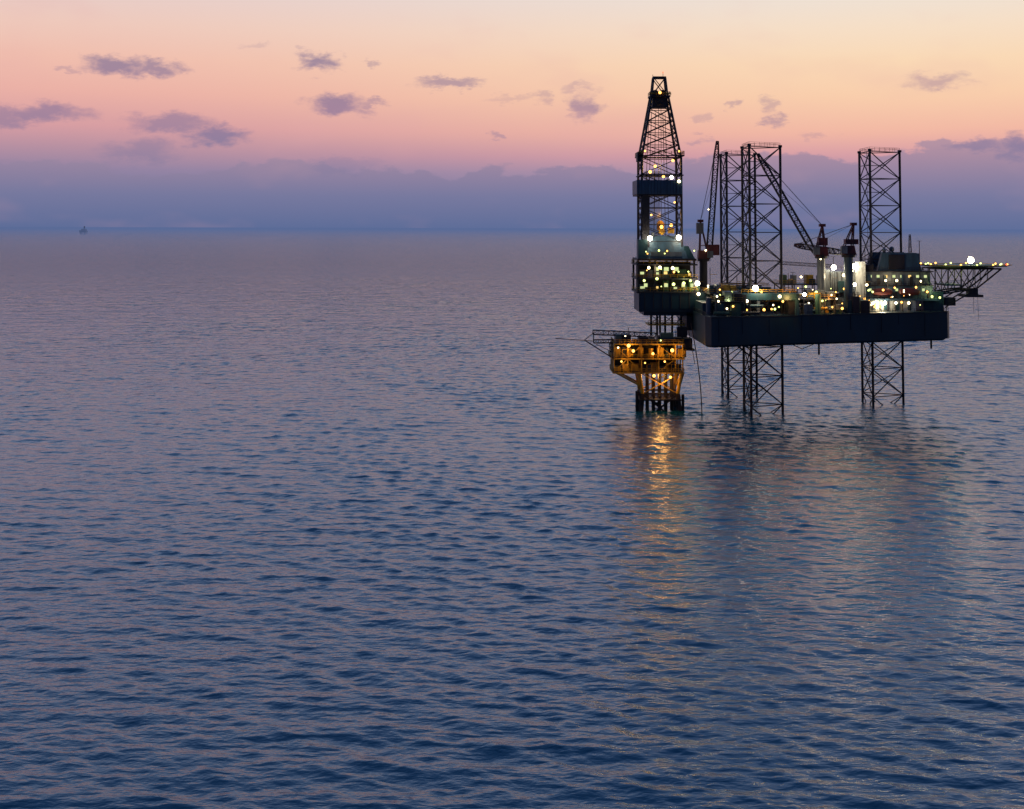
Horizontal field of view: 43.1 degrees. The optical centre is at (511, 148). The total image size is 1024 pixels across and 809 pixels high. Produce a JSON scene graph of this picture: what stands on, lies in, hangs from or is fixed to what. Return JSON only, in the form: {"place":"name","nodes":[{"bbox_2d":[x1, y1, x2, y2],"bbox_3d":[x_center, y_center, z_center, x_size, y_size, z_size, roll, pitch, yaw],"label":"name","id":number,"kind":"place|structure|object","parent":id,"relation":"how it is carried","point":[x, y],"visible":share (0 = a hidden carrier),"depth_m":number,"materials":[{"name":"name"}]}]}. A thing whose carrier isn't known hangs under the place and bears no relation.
{"place":"outdoors","nodes":[
{"label":"outdoors","id":0,"kind":"place"},
{"bbox_2d":[0,227,1023,808],"bbox_3d":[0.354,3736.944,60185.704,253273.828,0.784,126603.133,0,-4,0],"label":"sea","id":1,"kind":"structure","parent":0,"point":[372,519],"depth_m":234.30,"materials":[{"name":"teal liquid"}]},
{"bbox_2d":[79,226,87,233],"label":"distant oil platform","id":2,"kind":"structure","parent":1,"relation":"in","point":[84,230],"depth_m":10259.94,"materials":[{"name":"metal"}]},
{"bbox_2d":[555,327,694,411],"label":"wellhead platform","id":3,"kind":"structure","parent":1,"relation":"in","point":[639,356],"depth_m":397.83,"materials":[{"name":"metal"}]},
{"bbox_2d":[631,72,1010,415],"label":"jackup drilling rig","id":4,"kind":"object","parent":1,"relation":"in","point":[890,295],"visible":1,"depth_m":406.97,"materials":[{"name":"paint"}]},
{"bbox_2d":[640,267,926,290],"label":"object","id":5,"kind":"structure","parent":4,"relation":"in","point":[665,268],"depth_m":408.87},
{"bbox_2d":[0,0,1023,229],"label":"sky","id":6,"kind":"structure","parent":0,"point":[415,114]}
]}

